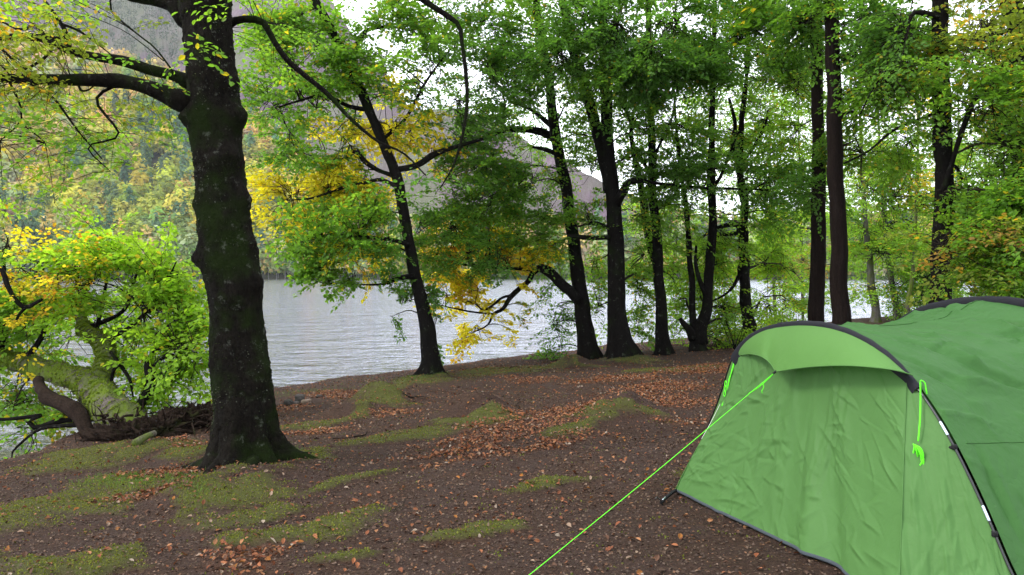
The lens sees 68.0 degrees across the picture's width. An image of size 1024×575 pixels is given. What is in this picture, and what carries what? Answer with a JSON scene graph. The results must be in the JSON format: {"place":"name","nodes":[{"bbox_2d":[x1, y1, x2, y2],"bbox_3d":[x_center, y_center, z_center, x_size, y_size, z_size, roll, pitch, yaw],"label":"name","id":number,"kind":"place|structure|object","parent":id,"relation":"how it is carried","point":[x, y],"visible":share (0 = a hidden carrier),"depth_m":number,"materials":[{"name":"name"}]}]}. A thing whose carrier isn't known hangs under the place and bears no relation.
{"place":"outdoors","nodes":[
{"label":"outdoors","id":0,"kind":"place"},
{"bbox_2d":[0,0,694,224],"bbox_3d":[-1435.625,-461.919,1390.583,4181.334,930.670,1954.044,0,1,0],"label":"mountain","id":1,"kind":"structure","parent":0,"point":[586,194],"depth_m":645.42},
{"bbox_2d":[73,0,184,63],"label":"plantation","id":2,"kind":"object","parent":1,"relation":"on","point":[133,45],"visible":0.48,"depth_m":808.68,"materials":[{"name":"green plant"}]},
{"bbox_2d":[12,88,901,278],"bbox_3d":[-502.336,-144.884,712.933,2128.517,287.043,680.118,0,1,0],"label":"hill","id":3,"kind":"structure","parent":0,"point":[155,158],"depth_m":391.05,"materials":[{"name":"green plant"}]},
{"bbox_2d":[0,0,955,278],"bbox_3d":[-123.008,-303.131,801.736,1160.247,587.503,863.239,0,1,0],"label":"woodland","id":4,"kind":"object","parent":3,"relation":"on","point":[146,192],"depth_m":436.83,"materials":[{"name":"green plant"}]},
{"bbox_2d":[0,279,975,460],"bbox_3d":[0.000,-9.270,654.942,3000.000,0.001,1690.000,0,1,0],"label":"water","id":5,"kind":"structure","parent":0,"point":[311,337],"depth_m":41.04,"materials":[{"name":"grey liquid"}]},
{"bbox_2d":[0,314,1015,574],"bbox_3d":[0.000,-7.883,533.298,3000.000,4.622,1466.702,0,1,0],"label":"ground","id":6,"kind":"structure","parent":0,"point":[458,404],"depth_m":6.63,"materials":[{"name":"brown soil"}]},
{"bbox_2d":[0,197,212,458],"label":"fallen tree","id":7,"kind":"object","parent":6,"relation":"on","point":[108,407],"visible":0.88,"depth_m":12.25,"materials":[{"name":"green plant"}]},
{"bbox_2d":[132,430,156,445],"bbox_3d":[-4.705,1.943,9.732,0.107,0.151,0.387,0,1,13],"label":"log","id":8,"kind":"object","parent":6,"relation":"on","point":[139,440],"visible":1,"depth_m":9.65,"materials":[{"name":"green plant"}]},
{"bbox_2d":[0,0,471,473],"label":"beech tree","id":9,"kind":"object","parent":6,"relation":"on","point":[205,102],"visible":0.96,"depth_m":7.95,"materials":[{"name":"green plant"}]},
{"bbox_2d":[283,399,292,405],"bbox_3d":[-4.080,2.100,13.845,0.171,0.119,0.141,0,1,0],"label":"stone","id":10,"kind":"object","parent":6,"relation":"on","point":[287,402],"visible":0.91,"depth_m":13.80,"materials":[{"name":"grey stone"}]},
{"bbox_2d":[295,394,304,401],"bbox_3d":[-3.991,2.086,14.293,0.181,0.166,0.152,0,1,0],"label":"stone","id":11,"kind":"object","parent":6,"relation":"on","point":[299,397],"visible":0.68,"depth_m":14.23,"materials":[{"name":"grey stone"}]},
{"bbox_2d":[301,399,311,403],"bbox_3d":[-3.816,2.119,14.090,0.190,0.088,0.169,0,1,0],"label":"stone","id":12,"kind":"object","parent":6,"relation":"on","point":[305,401],"visible":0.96,"depth_m":14.02,"materials":[{"name":"beige stone"}]},
{"bbox_2d":[233,0,483,375],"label":"oak tree","id":13,"kind":"object","parent":6,"relation":"on","point":[331,187],"visible":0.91,"depth_m":17.40,"materials":[{"name":"green plant"}]},
{"bbox_2d":[0,380,1013,574],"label":"forest crumbs","id":14,"kind":"object","parent":6,"relation":"on","point":[488,538],"visible":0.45,"depth_m":6.09,"materials":[{"name":"brown plant"}]},
{"bbox_2d":[0,354,1014,574],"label":"moss","id":15,"kind":"object","parent":6,"relation":"on","point":[188,510],"visible":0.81,"depth_m":6.81,"materials":[{"name":"green plant"}]},
{"bbox_2d":[0,335,1016,574],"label":"leaf litter","id":16,"kind":"object","parent":6,"relation":"on","point":[224,556],"visible":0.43,"depth_m":8.88,"materials":[{"name":"brown plant"}]},
{"bbox_2d":[388,0,630,363],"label":"beech tree","id":17,"kind":"object","parent":6,"relation":"on","point":[465,247],"visible":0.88,"depth_m":19.45,"materials":[{"name":"green plant"}]},
{"bbox_2d":[504,0,737,358],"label":"beech tree","id":18,"kind":"object","parent":6,"relation":"on","point":[606,41],"visible":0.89,"depth_m":18.57,"materials":[{"name":"green plant"}]},
{"bbox_2d":[580,0,776,355],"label":"beech tree","id":19,"kind":"object","parent":6,"relation":"on","point":[718,69],"visible":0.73,"depth_m":19.06,"materials":[{"name":"green plant"}]},
{"bbox_2d":[646,0,789,351],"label":"beech tree","id":20,"kind":"object","parent":6,"relation":"on","point":[695,328],"visible":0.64,"depth_m":21.11,"materials":[{"name":"green plant"}]},
{"bbox_2d":[621,41,829,324],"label":"beech tree","id":21,"kind":"object","parent":6,"relation":"on","point":[759,218],"visible":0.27,"depth_m":43.54,"materials":[{"name":"green plant"}]},
{"bbox_2d":[710,308,761,349],"bbox_3d":[6.055,1.125,20.444,1.164,1.195,1.097,0,1,-18],"label":"shrub","id":22,"kind":"object","parent":6,"relation":"on","point":[727,317],"visible":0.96,"depth_m":20.47,"materials":[{"name":"green plant"}]},
{"bbox_2d":[652,0,841,345],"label":"beech tree","id":23,"kind":"object","parent":6,"relation":"on","point":[770,228],"visible":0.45,"depth_m":21.89,"materials":[{"name":"green plant"}]},
{"bbox_2d":[529,296,1023,574],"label":"tent","id":24,"kind":"object","parent":6,"relation":"on","point":[835,445],"visible":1,"depth_m":4.36,"materials":[{"name":"green fabric"}]},
{"bbox_2d":[723,0,873,321],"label":"pine tree","id":25,"kind":"object","parent":6,"relation":"on","point":[811,27],"visible":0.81,"depth_m":17.75,"materials":[{"name":"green plant"}]},
{"bbox_2d":[753,37,891,321],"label":"beech tree","id":26,"kind":"object","parent":6,"relation":"on","point":[801,259],"visible":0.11,"depth_m":47.31,"materials":[{"name":"green plant"}]},
{"bbox_2d":[803,63,934,322],"bbox_3d":[16.498,-4.488,33.966,5.750,13.026,7.540,0,1,0],"label":"beech tree","id":27,"kind":"object","parent":6,"relation":"on","point":[869,247],"visible":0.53,"depth_m":33.81,"materials":[{"name":"green plant"}]},
{"bbox_2d":[766,0,992,324],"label":"pine tree","id":28,"kind":"object","parent":6,"relation":"on","point":[833,145],"visible":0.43,"depth_m":15.70,"materials":[{"name":"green plant"}]},
{"bbox_2d":[801,0,1023,307],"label":"beech tree","id":29,"kind":"object","parent":6,"relation":"on","point":[991,233],"visible":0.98,"depth_m":12.43,"materials":[{"name":"green plant"}]},
{"bbox_2d":[854,71,976,318],"bbox_3d":[18.967,-4.070,35.822,4.830,12.503,7.146,0,1,0],"label":"beech tree","id":30,"kind":"object","parent":6,"relation":"on","point":[900,297],"visible":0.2,"depth_m":35.75,"materials":[{"name":"green plant"}]},
{"bbox_2d":[878,113,979,319],"bbox_3d":[18.077,-3.148,32.998,3.697,11.536,6.686,0,1,0],"label":"beech tree","id":31,"kind":"object","parent":6,"relation":"on","point":[911,285],"visible":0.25,"depth_m":32.92,"materials":[{"name":"green plant"}]},
{"bbox_2d":[897,22,1001,307],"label":"beech tree","id":32,"kind":"object","parent":6,"relation":"on","point":[962,164],"visible":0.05,"depth_m":45.29,"materials":[{"name":"green plant"}]},
{"bbox_2d":[925,41,1016,296],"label":"beech tree","id":33,"kind":"object","parent":6,"relation":"on","point":[968,191],"visible":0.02,"depth_m":40.10,"materials":[{"name":"green plant"}]},
{"bbox_2d":[949,0,1023,295],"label":"beech tree","id":34,"kind":"object","parent":6,"relation":"on","point":[989,61],"visible":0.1,"depth_m":16.11,"materials":[{"name":"green plant"}]},
{"bbox_2d":[954,94,1023,224],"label":"beech tree","id":35,"kind":"object","parent":6,"relation":"on","point":[969,179],"visible":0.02,"depth_m":32.07,"materials":[{"name":"green plant"}]},
{"bbox_2d":[332,0,1023,222],"label":"sky","id":36,"kind":"structure","parent":0,"point":[358,12],"materials":[{"name":"white"}]}
]}

